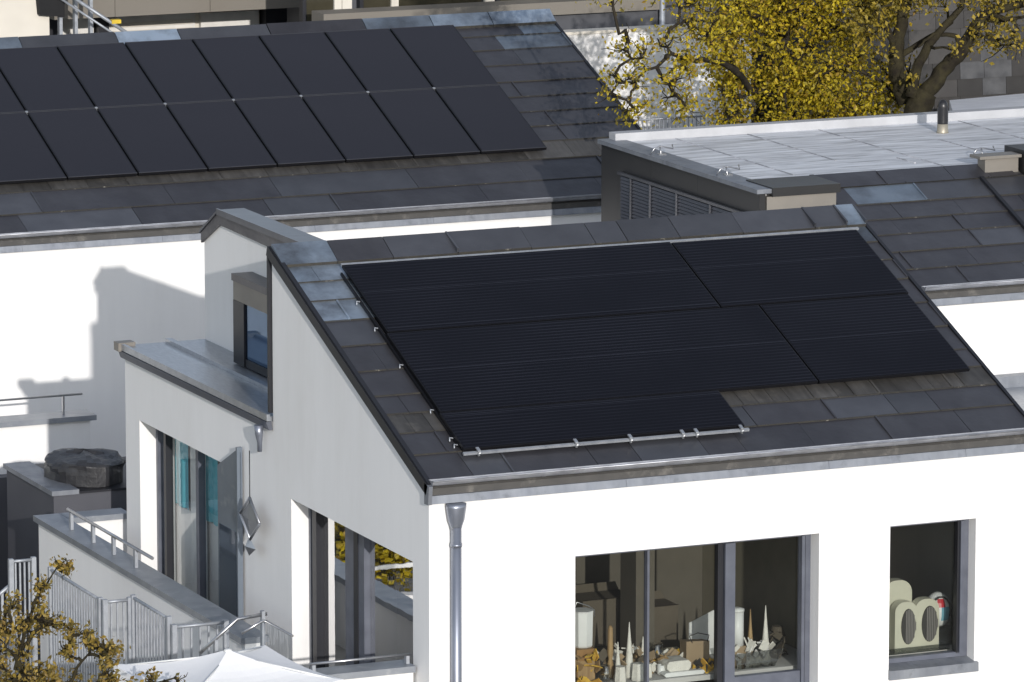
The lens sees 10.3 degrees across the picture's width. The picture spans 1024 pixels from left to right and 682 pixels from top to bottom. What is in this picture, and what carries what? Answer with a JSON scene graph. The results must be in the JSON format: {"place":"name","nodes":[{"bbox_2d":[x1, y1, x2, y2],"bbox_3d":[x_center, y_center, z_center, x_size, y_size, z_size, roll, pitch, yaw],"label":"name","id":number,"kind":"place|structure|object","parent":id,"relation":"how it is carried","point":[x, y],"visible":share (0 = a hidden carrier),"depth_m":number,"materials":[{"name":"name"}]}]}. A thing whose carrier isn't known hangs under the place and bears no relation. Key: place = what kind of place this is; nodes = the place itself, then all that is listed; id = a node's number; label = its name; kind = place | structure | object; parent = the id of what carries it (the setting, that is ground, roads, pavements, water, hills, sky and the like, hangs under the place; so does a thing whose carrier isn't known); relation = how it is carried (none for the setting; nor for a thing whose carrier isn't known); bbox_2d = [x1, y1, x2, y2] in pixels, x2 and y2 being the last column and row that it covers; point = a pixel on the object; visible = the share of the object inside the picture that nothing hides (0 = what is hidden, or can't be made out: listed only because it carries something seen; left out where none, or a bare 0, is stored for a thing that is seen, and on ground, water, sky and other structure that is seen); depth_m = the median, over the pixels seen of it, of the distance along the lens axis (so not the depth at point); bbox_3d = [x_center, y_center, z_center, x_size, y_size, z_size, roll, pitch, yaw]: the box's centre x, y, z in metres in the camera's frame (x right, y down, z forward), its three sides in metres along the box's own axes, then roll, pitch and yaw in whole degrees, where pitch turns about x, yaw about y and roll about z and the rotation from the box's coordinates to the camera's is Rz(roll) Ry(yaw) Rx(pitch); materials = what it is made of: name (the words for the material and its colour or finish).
{"place":"outdoors","nodes":[
{"label":"outdoors","id":0,"kind":"place"},
{"bbox_2d":[0,636,24,679],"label":"path","id":1,"kind":"structure","parent":0,"point":[5,657],"depth_m":69.42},
{"bbox_2d":[0,0,126,36],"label":"apartment building","id":2,"kind":"structure","parent":0,"point":[21,18],"depth_m":88.11,"materials":[{"name":"paint"}]},
{"bbox_2d":[3,457,126,673],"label":"garden shed","id":3,"kind":"structure","parent":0,"point":[32,490],"depth_m":68.41,"materials":[{"name":"metal"}]},
{"bbox_2d":[44,448,125,487],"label":"tarpaulin","id":4,"kind":"object","parent":3,"relation":"on","point":[94,468],"visible":1,"depth_m":68.03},
{"bbox_2d":[49,0,298,34],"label":"apartment building","id":5,"kind":"structure","parent":0,"point":[137,15],"depth_m":91.11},
{"bbox_2d":[63,10,258,33],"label":"window frame","id":6,"kind":"structure","parent":5,"relation":"in","point":[241,17],"depth_m":91.92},
{"bbox_2d":[299,0,772,122],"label":"apartment building","id":7,"kind":"structure","parent":0,"point":[571,14],"depth_m":88.38,"materials":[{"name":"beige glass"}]},
{"bbox_2d":[299,0,351,21],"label":"window","id":8,"kind":"structure","parent":7,"relation":"in","point":[306,7],"depth_m":87.78,"materials":[{"name":"green glass"}]},
{"bbox_2d":[356,0,494,7],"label":"window","id":9,"kind":"structure","parent":7,"relation":"in","point":[360,3],"depth_m":88.34,"materials":[{"name":"green glass"}]},
{"bbox_2d":[563,23,751,129],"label":"boundary wall","id":10,"kind":"structure","parent":0,"point":[590,44],"depth_m":83.64,"materials":[{"name":"white paint"}]},
{"bbox_2d":[650,144,672,154],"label":"lightning conductor","id":11,"kind":"object","parent":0,"point":[660,153],"visible":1,"depth_m":73.39,"materials":[{"name":"silver metal"}]},
{"bbox_2d":[634,112,749,129],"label":"railing","id":12,"kind":"object","parent":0,"point":[663,118],"visible":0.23,"depth_m":82.34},
{"bbox_2d":[716,164,739,175],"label":"lightning conductor","id":13,"kind":"object","parent":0,"point":[727,173],"visible":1,"depth_m":71.63,"materials":[{"name":"silver metal"}]},
{"bbox_2d":[772,0,1023,121],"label":"slate building","id":14,"kind":"structure","parent":0,"point":[973,77],"depth_m":89.16,"materials":[{"name":"stone"}]},
{"bbox_2d":[949,93,1023,110],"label":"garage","id":15,"kind":"structure","parent":0,"point":[1014,100],"depth_m":86.52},
{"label":"terrain","id":16,"kind":"structure","parent":0,"visible":0},
{"bbox_2d":[0,474,7,626],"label":"garden wall","id":17,"kind":"structure","parent":16,"relation":"on","point":[3,538],"depth_m":70.36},
{"bbox_2d":[0,393,96,473],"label":"balcony","id":18,"kind":"structure","parent":16,"relation":"on","point":[36,438],"depth_m":73.36,"materials":[{"name":"white paint"}]},
{"bbox_2d":[0,553,187,681],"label":"shrub","id":19,"kind":"object","parent":16,"relation":"on","point":[92,643],"visible":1,"depth_m":55.51,"materials":[{"name":"yellow plant"}]},
{"bbox_2d":[33,508,415,681],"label":"terrace parapet","id":20,"kind":"structure","parent":16,"relation":"on","point":[102,570],"depth_m":64.20,"materials":[{"name":"white paint"}]},
{"bbox_2d":[66,508,153,567],"bbox_3d":[-4.587,2.288,64.816,0.040,0.237,2.880,-4,11,-23],"label":"handrail","id":21,"kind":"object","parent":20,"relation":"on","point":[114,537],"visible":1,"depth_m":64.71,"materials":[{"name":"silver metal"}]},
{"bbox_2d":[199,610,266,654],"bbox_3d":[-2.907,3.036,59.222,0.762,0.406,0.060,-4,11,-23],"label":"handrail","id":22,"kind":"object","parent":20,"relation":"on","point":[262,614],"visible":0.89,"depth_m":59.20,"materials":[{"name":"silver metal"}]},
{"bbox_2d":[309,653,410,670],"bbox_3d":[-1.562,3.310,58.492,1.120,0.106,0.060,-4,11,-23],"label":"handrail","id":23,"kind":"object","parent":20,"relation":"on","point":[405,655],"visible":0.92,"depth_m":58.49,"materials":[{"name":"silver metal"}]},
{"bbox_2d":[113,645,343,681],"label":"parasol","id":24,"kind":"object","parent":16,"relation":"on","point":[264,663],"visible":0.97,"depth_m":57.03,"materials":[{"name":"fabric"}]},
{"bbox_2d":[0,9,640,456],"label":"terrace house","id":25,"kind":"structure","parent":16,"relation":"on","point":[92,271],"depth_m":76.64,"materials":[{"name":"white paint"}]},
{"bbox_2d":[0,112,66,183],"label":"solar panel","id":26,"kind":"object","parent":25,"relation":"attached to","point":[26,155],"visible":1,"depth_m":76.63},
{"bbox_2d":[27,108,136,179],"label":"solar panel","id":27,"kind":"object","parent":25,"relation":"on","point":[81,143],"visible":1,"depth_m":77.12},
{"bbox_2d":[97,104,206,175],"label":"solar panel","id":28,"kind":"object","parent":25,"relation":"on","point":[151,139],"visible":1,"depth_m":77.52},
{"bbox_2d":[166,100,276,170],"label":"solar panel","id":29,"kind":"object","parent":25,"relation":"on","point":[220,135],"visible":1,"depth_m":77.91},
{"bbox_2d":[25,87,435,114],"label":"mounting rail","id":30,"kind":"object","parent":25,"relation":"attached to","point":[234,99],"visible":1,"depth_m":78.84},
{"bbox_2d":[0,72,24,113],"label":"solar panel","id":31,"kind":"object","parent":30,"relation":"attached to","point":[9,102],"visible":1,"depth_m":77.87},
{"bbox_2d":[0,46,94,111],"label":"solar panel","id":32,"kind":"object","parent":30,"relation":"attached to","point":[40,78],"visible":1,"depth_m":78.51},
{"bbox_2d":[57,42,163,107],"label":"solar panel","id":33,"kind":"object","parent":30,"relation":"attached to","point":[109,74],"visible":1,"depth_m":78.93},
{"bbox_2d":[125,39,231,103],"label":"solar panel","id":34,"kind":"object","parent":30,"relation":"attached to","point":[177,71],"visible":1,"depth_m":79.32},
{"bbox_2d":[192,35,298,99],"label":"solar panel","id":35,"kind":"object","parent":30,"relation":"attached to","point":[244,67],"visible":1,"depth_m":79.72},
{"bbox_2d":[259,32,365,95],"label":"solar panel","id":36,"kind":"object","parent":30,"relation":"attached to","point":[311,63],"visible":1,"depth_m":80.11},
{"bbox_2d":[325,28,431,91],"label":"solar panel","id":37,"kind":"object","parent":30,"relation":"attached to","point":[377,60],"visible":1,"depth_m":80.50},
{"bbox_2d":[390,25,498,89],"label":"solar panel","id":38,"kind":"object","parent":30,"relation":"attached to","point":[442,56],"visible":1,"depth_m":80.90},
{"bbox_2d":[234,96,344,166],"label":"solar panel","id":39,"kind":"object","parent":25,"relation":"on","point":[289,131],"visible":1,"depth_m":78.30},
{"bbox_2d":[302,92,412,161],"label":"solar panel","id":40,"kind":"object","parent":25,"relation":"on","point":[356,127],"visible":1,"depth_m":78.70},
{"bbox_2d":[369,88,479,157],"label":"solar panel","id":41,"kind":"object","parent":25,"relation":"attached to","point":[424,123],"visible":1,"depth_m":79.09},
{"bbox_2d":[435,85,546,153],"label":"solar panel","id":42,"kind":"object","parent":25,"relation":"on","point":[490,118],"visible":1,"depth_m":79.49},
{"bbox_2d":[114,203,1023,681],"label":"terrace house","id":43,"kind":"structure","parent":16,"relation":"on","point":[292,401],"depth_m":60.52,"materials":[{"name":"white paint"}]},
{"bbox_2d":[173,438,175,580],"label":"curtain","id":44,"kind":"object","parent":43,"relation":"hanging from","point":[174,507],"visible":0.19,"depth_m":66.08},
{"bbox_2d":[175,439,188,509],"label":"curtain","id":45,"kind":"object","parent":43,"relation":"hanging from","point":[181,478],"visible":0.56,"depth_m":65.73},
{"bbox_2d":[156,429,219,598],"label":"window","id":46,"kind":"structure","parent":43,"relation":"in","point":[164,442],"depth_m":65.89,"materials":[{"name":"grey glass"}]},
{"bbox_2d":[176,498,218,605],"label":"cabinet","id":47,"kind":"object","parent":43,"relation":"in","point":[183,546],"visible":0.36,"depth_m":65.80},
{"bbox_2d":[190,447,207,599],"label":"curtain","id":48,"kind":"object","parent":43,"relation":"hanging from","point":[193,519],"visible":0.21,"depth_m":65.44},
{"bbox_2d":[206,455,217,525],"bbox_3d":[-3.359,1.649,64.700,0.043,0.920,0.620,-4,11,-22],"label":"curtain","id":49,"kind":"object","parent":43,"relation":"hanging from","point":[211,492],"visible":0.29,"depth_m":64.87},
{"bbox_2d":[239,450,260,554],"bbox_3d":[-2.858,1.786,62.360,0.095,1.196,0.617,-4,11,-23],"label":"hanging ornament","id":50,"kind":"object","parent":43,"relation":"hanging from","point":[250,519],"visible":1,"depth_m":62.37,"materials":[{"name":"silver metal"}]},
{"bbox_2d":[233,281,266,376],"bbox_3d":[-2.452,0.021,63.681,0.243,0.948,3.130,-4,11,-23],"label":"window","id":51,"kind":"structure","parent":43,"relation":"in","point":[249,305],"depth_m":64.64,"materials":[{"name":"grey glass"}]},
{"bbox_2d":[241,619,293,636],"bbox_3d":[-2.530,3.624,58.871,0.299,1.349,0.754,-4,11,-23],"label":"handrail","id":52,"kind":"object","parent":43,"relation":"attached to","point":[268,622],"visible":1,"depth_m":59.04,"materials":[{"name":"silver metal"}]},
{"bbox_2d":[308,508,412,667],"bbox_3d":[-1.490,2.991,60.342,0.110,2.070,3.441,-4,11,-23],"label":"window","id":53,"kind":"structure","parent":43,"relation":"in","point":[361,590],"depth_m":60.59,"materials":[{"name":"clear glass"}]},
{"bbox_2d":[340,272,459,448],"bbox_3d":[-1.216,0.186,59.968,0.073,1.338,3.260,-4,11,-23],"label":"mounting rail","id":54,"kind":"object","parent":43,"relation":"attached to","point":[433,409],"visible":1,"depth_m":59.94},
{"bbox_2d":[342,242,719,332],"bbox_3d":[0.212,-0.582,61.618,3.900,0.552,1.312,-4,11,-23],"label":"solar panel","id":55,"kind":"object","parent":43,"relation":"attached to","point":[489,290],"visible":1,"depth_m":61.57,"materials":[{"name":"glass"}]},
{"bbox_2d":[439,390,743,450],"bbox_3d":[0.844,0.829,59.404,3.200,0.289,0.657,-4,11,-23],"label":"solar panel","id":56,"kind":"object","parent":43,"relation":"attached to","point":[508,427],"visible":1,"depth_m":59.36,"materials":[{"name":"glass"}]},
{"bbox_2d":[341,227,858,266],"bbox_3d":[1.022,-1.041,62.638,6.250,0.034,0.037,-4,11,-23],"label":"mounting rail","id":57,"kind":"object","parent":43,"relation":"attached to","point":[764,234],"visible":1,"depth_m":62.84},
{"bbox_2d":[387,305,817,412],"bbox_3d":[0.971,0.188,60.532,4.370,0.620,1.484,-4,11,-23],"label":"solar panel","id":58,"kind":"object","parent":43,"relation":"attached to","point":[578,360],"visible":1,"depth_m":60.49,"materials":[{"name":"glass"}]},
{"bbox_2d":[463,425,749,455],"bbox_3d":[1.002,1.034,59.096,3.260,0.086,0.084,-4,11,-23],"label":"mounting rail","id":59,"kind":"object","parent":43,"relation":"attached to","point":[682,435],"visible":1,"depth_m":59.12,"materials":[{"name":"metal"}]},
{"bbox_2d":[593,646,625,660],"bbox_3d":[0.425,3.768,61.270,1.400,0.870,1.000,-4,11,-23],"label":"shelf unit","id":60,"kind":"object","parent":43,"relation":"in","point":[599,648],"depth_m":61.33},
{"bbox_2d":[575,581,619,646],"bbox_3d":[0.967,2.966,61.569,0.607,0.592,0.530,-4,11,-23],"label":"cardboard box","id":61,"kind":"object","parent":60,"relation":"on","point":[602,599],"visible":0.62,"depth_m":61.42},
{"bbox_2d":[654,590,678,648],"bbox_3d":[1.491,3.024,61.396,0.517,0.541,0.480,-4,11,-23],"label":"cardboard box","id":62,"kind":"object","parent":43,"relation":"in","point":[666,624],"visible":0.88,"depth_m":61.31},
{"bbox_2d":[575,534,810,681],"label":"window","id":63,"kind":"structure","parent":43,"relation":"in","point":[724,552],"depth_m":59.84,"materials":[{"name":"grey metal"}]},
{"bbox_2d":[595,643,796,681],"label":"table","id":64,"kind":"object","parent":43,"relation":"in","point":[783,662],"visible":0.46,"depth_m":60.33,"materials":[{"name":"concrete"}]},
{"bbox_2d":[575,647,594,680],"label":"wooden box","id":65,"kind":"object","parent":64,"relation":"on","point":[585,671],"visible":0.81,"depth_m":59.58,"materials":[{"name":"orange wood"}]},
{"bbox_2d":[575,602,594,647],"bbox_3d":[0.734,2.959,59.640,0.229,0.494,0.239,10,14,43],"label":"bin","id":66,"kind":"object","parent":65,"relation":"on","point":[583,626],"visible":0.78,"depth_m":59.56,"materials":[{"name":"white plastic"}]},
{"bbox_2d":[575,649,602,681],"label":"dried leaves","id":67,"kind":"object","parent":65,"relation":"in","point":[579,665],"visible":1,"depth_m":59.49,"materials":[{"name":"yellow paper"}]},
{"bbox_2d":[606,625,614,677],"bbox_3d":[1.035,3.268,59.898,0.100,0.559,0.100,-4,11,-23],"label":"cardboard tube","id":68,"kind":"object","parent":64,"relation":"on","point":[610,673],"visible":1,"depth_m":59.88,"materials":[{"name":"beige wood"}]},
{"bbox_2d":[613,642,619,679],"bbox_3d":[1.113,3.359,59.838,0.094,0.402,0.090,-4,11,-23],"label":"paper cone","id":69,"kind":"object","parent":64,"relation":"on","point":[617,662],"visible":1,"depth_m":59.82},
{"bbox_2d":[615,665,625,681],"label":"paper cup","id":70,"kind":"object","parent":64,"relation":"on","point":[620,674],"visible":1,"depth_m":59.68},
{"bbox_2d":[625,622,632,678],"bbox_3d":[1.234,3.249,59.894,0.122,0.598,0.116,-4,11,-23],"label":"paper cone","id":71,"kind":"object","parent":64,"relation":"on","point":[629,662],"visible":1,"depth_m":59.88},
{"bbox_2d":[597,643,668,679],"bbox_3d":[1.247,3.382,60.030,0.848,0.391,0.298,-4,11,-23],"label":"paper heap","id":72,"kind":"object","parent":64,"relation":"on","point":[603,655],"visible":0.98,"depth_m":60.01,"materials":[{"name":"paper"}]},
{"bbox_2d":[632,662,643,681],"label":"paper cup","id":73,"kind":"object","parent":64,"relation":"on","point":[637,672],"visible":1,"depth_m":59.76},
{"bbox_2d":[649,663,651,677],"bbox_3d":[1.437,3.469,59.945,0.090,0.147,0.078,-4,11,-23],"label":"paper cup","id":74,"kind":"object","parent":64,"relation":"on","point":[650,670],"visible":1,"depth_m":59.92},
{"bbox_2d":[657,664,664,674],"bbox_3d":[1.584,3.466,60.094,0.089,0.100,0.115,7,13,35],"label":"mug","id":75,"kind":"object","parent":64,"relation":"on","point":[660,668],"visible":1,"depth_m":60.05,"materials":[{"name":"ceramic"}]},
{"bbox_2d":[649,647,682,662],"bbox_3d":[1.665,3.373,60.416,0.508,0.264,0.274,-4,11,-23],"label":"paper heap","id":76,"kind":"object","parent":64,"relation":"on","point":[672,651],"visible":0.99,"depth_m":60.36,"materials":[{"name":"paper"}]},
{"bbox_2d":[654,667,704,677],"bbox_3d":[1.742,3.476,60.203,0.472,0.045,0.400,-4,11,-23],"label":"tray","id":77,"kind":"object","parent":64,"relation":"on","point":[690,671],"visible":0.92,"depth_m":60.02,"materials":[{"name":"plastic"}]},
{"bbox_2d":[658,655,690,671],"bbox_3d":[1.717,3.409,60.136,0.276,0.108,0.240,-4,11,-23],"label":"box","id":78,"kind":"object","parent":77,"relation":"on","point":[675,663],"visible":1,"depth_m":60.04,"materials":[{"name":"plastic"}]},
{"bbox_2d":[680,632,708,663],"bbox_3d":[1.939,3.263,60.398,0.280,0.392,0.216,-4,11,-23],"label":"paper bag","id":79,"kind":"object","parent":64,"relation":"on","point":[693,650],"visible":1,"depth_m":60.33,"materials":[{"name":"cardboard"}]},
{"bbox_2d":[689,610,713,653],"bbox_3d":[2.056,3.130,60.916,0.382,0.472,0.063,-8,13,-38],"label":"foam board","id":80,"kind":"object","parent":64,"relation":"on","point":[704,624],"visible":0.6,"depth_m":60.93,"materials":[{"name":"white plastic"}]},
{"bbox_2d":[691,658,713,673],"bbox_3d":[2.049,3.441,60.270,0.412,0.192,0.279,-4,11,-23],"label":"paper heap","id":81,"kind":"object","parent":64,"relation":"on","point":[706,666],"visible":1,"depth_m":60.21,"materials":[{"name":"yellow paper"}]},
{"bbox_2d":[735,645,745,665],"bbox_3d":[2.383,3.337,60.483,0.160,0.216,0.160,-4,11,-23],"label":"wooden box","id":82,"kind":"object","parent":64,"relation":"on","point":[741,649],"visible":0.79,"depth_m":60.41,"materials":[{"name":"wood"}]},
{"bbox_2d":[735,607,743,645],"bbox_3d":[2.391,3.029,60.409,0.152,0.412,0.148,-4,11,-23],"label":"canister","id":83,"kind":"object","parent":82,"relation":"on","point":[739,626],"visible":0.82,"depth_m":60.35,"materials":[{"name":"white plastic"}]},
{"bbox_2d":[747,609,753,656],"bbox_3d":[2.536,3.137,60.559,0.103,0.582,0.098,-4,11,-23],"label":"paper cone","id":84,"kind":"object","parent":64,"relation":"on","point":[750,635],"visible":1,"depth_m":60.53,"materials":[{"name":"beige paper"}]},
{"bbox_2d":[735,637,775,666],"bbox_3d":[2.578,3.317,60.494,0.558,0.358,0.273,-4,11,-23],"label":"paper heap","id":85,"kind":"object","parent":64,"relation":"on","point":[765,647],"visible":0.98,"depth_m":60.45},
{"bbox_2d":[735,643,779,669],"bbox_3d":[2.551,3.349,60.496,0.586,0.188,0.325,-4,11,-23],"label":"plastic tray","id":86,"kind":"object","parent":64,"relation":"on","point":[751,667],"visible":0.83,"depth_m":60.40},
{"bbox_2d":[761,605,770,663],"bbox_3d":[2.696,3.119,60.516,0.122,0.633,0.116,-4,11,-23],"label":"paper cone","id":87,"kind":"object","parent":64,"relation":"on","point":[765,637],"visible":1,"depth_m":60.49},
{"bbox_2d":[768,630,787,658],"bbox_3d":[2.825,3.249,60.822,0.309,0.354,0.252,-4,11,-23],"label":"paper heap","id":88,"kind":"object","parent":64,"relation":"on","point":[777,653],"visible":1,"depth_m":60.77,"materials":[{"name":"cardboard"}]},
{"bbox_2d":[770,625,785,654],"bbox_3d":[2.840,3.204,60.961,0.200,0.308,0.200,-4,11,-23],"label":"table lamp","id":89,"kind":"object","parent":64,"relation":"on","point":[777,628],"visible":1,"depth_m":60.90,"materials":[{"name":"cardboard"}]},
{"bbox_2d":[672,230,907,307],"bbox_3d":[3.068,-0.797,62.831,2.280,0.544,1.293,-4,11,-23],"label":"solar panel","id":90,"kind":"object","parent":43,"relation":"attached to","point":[775,269],"visible":1,"depth_m":62.79,"materials":[{"name":"glass"}]},
{"bbox_2d":[760,294,969,383],"bbox_3d":[3.823,-0.032,61.752,1.810,0.620,1.484,-4,11,-23],"label":"solar panel","id":91,"kind":"object","parent":43,"relation":"attached to","point":[860,338],"visible":1,"depth_m":61.70,"materials":[{"name":"glass"}]},
{"bbox_2d":[889,628,952,656],"bbox_3d":[4.221,3.711,61.563,2.000,0.900,0.880,-4,11,-23],"label":"table","id":92,"kind":"object","parent":43,"relation":"in","point":[946,635],"visible":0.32,"depth_m":61.62,"materials":[{"name":"concrete"}]},
{"bbox_2d":[889,578,911,648],"bbox_3d":[4.122,2.930,61.222,0.342,0.750,0.120,-4,11,-23],"label":"heater","id":93,"kind":"object","parent":92,"relation":"on","point":[900,589],"visible":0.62,"depth_m":61.13,"materials":[{"name":"beige plastic"}]},
{"bbox_2d":[890,600,916,651],"bbox_3d":[4.207,3.058,61.095,0.265,0.543,0.140,-4,11,-23],"label":"heater","id":94,"kind":"object","parent":92,"relation":"on","point":[903,625],"visible":1,"depth_m":61.04,"materials":[{"name":"beige plastic"}]},
{"bbox_2d":[889,643,947,654],"bbox_3d":[4.353,3.304,61.077,0.739,0.066,0.070,-4,11,-23],"label":"plastic tray","id":95,"kind":"object","parent":92,"relation":"on","point":[924,650],"visible":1,"depth_m":61.09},
{"bbox_2d":[912,596,938,649],"bbox_3d":[4.441,3.033,61.216,0.294,0.550,0.140,-4,11,-23],"label":"heater","id":96,"kind":"object","parent":92,"relation":"on","point":[927,620],"visible":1,"depth_m":61.16,"materials":[{"name":"beige plastic"}]},
{"bbox_2d":[939,622,951,645],"bbox_3d":[4.607,3.157,61.445,0.220,0.226,0.220,-4,11,-23],"label":"plastic box","id":97,"kind":"object","parent":92,"relation":"on","point":[942,643],"visible":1,"depth_m":61.42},
{"bbox_2d":[928,592,951,626],"bbox_3d":[4.588,2.897,61.401,0.302,0.392,0.286,-4,11,-23],"label":"helmet","id":98,"kind":"object","parent":97,"relation":"on","point":[943,601],"visible":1,"depth_m":61.30,"materials":[{"name":"white plastic"}]},
{"bbox_2d":[888,519,978,680],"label":"window","id":99,"kind":"structure","parent":43,"relation":"in","point":[956,660],"depth_m":60.79,"materials":[{"name":"grey metal"}]},
{"bbox_2d":[575,0,927,129],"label":"autumn tree","id":100,"kind":"object","parent":16,"relation":"on","point":[790,75],"visible":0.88,"depth_m":79.50,"materials":[{"name":"yellow plant"}]},
{"bbox_2d":[597,106,1023,409],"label":"terrace house","id":101,"kind":"structure","parent":16,"relation":"on","point":[943,214],"depth_m":72.04,"materials":[{"name":"white paint"}]},
{"bbox_2d":[936,100,948,133],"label":"vent pipe","id":102,"kind":"object","parent":101,"relation":"on","point":[942,117],"visible":1,"depth_m":75.41,"materials":[{"name":"metal"}]},
{"bbox_2d":[836,0,1023,113],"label":"autumn tree","id":103,"kind":"object","parent":16,"relation":"on","point":[911,94],"visible":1,"depth_m":79.44,"materials":[{"name":"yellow plant"}]},
{"bbox_3d":[-3.935,4.635,61.633,1.405,1.245,3.350,-4,11,-23],"label":"landing","id":104,"kind":"object","parent":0,"visible":0},
{"bbox_2d":[8,556,37,673],"bbox_3d":[-5.371,3.288,62.523,0.312,1.850,0.052,-4,11,-23],"label":"railing","id":105,"kind":"object","parent":104,"relation":"on","point":[12,574],"visible":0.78,"depth_m":62.42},
{"bbox_2d":[0,580,15,678],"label":"railing","id":106,"kind":"object","parent":105,"relation":"attached to","point":[3,590],"visible":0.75,"depth_m":62.44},
{"bbox_2d":[48,566,102,681],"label":"railing","id":107,"kind":"object","parent":104,"relation":"on","point":[52,599],"visible":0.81,"depth_m":61.72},
{"bbox_2d":[102,597,130,678],"bbox_3d":[-4.220,3.429,60.929,0.332,1.380,0.052,-4,11,-23],"label":"railing","id":108,"kind":"object","parent":104,"relation":"on","point":[127,600],"visible":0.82,"depth_m":60.85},
{"bbox_2d":[130,594,171,662],"bbox_3d":[-3.829,3.498,60.461,0.052,1.410,1.152,-4,11,-23],"label":"railing","id":109,"kind":"object","parent":104,"relation":"on","point":[137,625],"visible":0.73,"depth_m":60.49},
{"bbox_2d":[171,619,228,658],"bbox_3d":[-3.286,3.617,60.002,0.632,1.340,0.052,-4,11,-23],"label":"railing","id":110,"kind":"object","parent":104,"relation":"on","point":[175,627],"visible":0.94,"depth_m":59.88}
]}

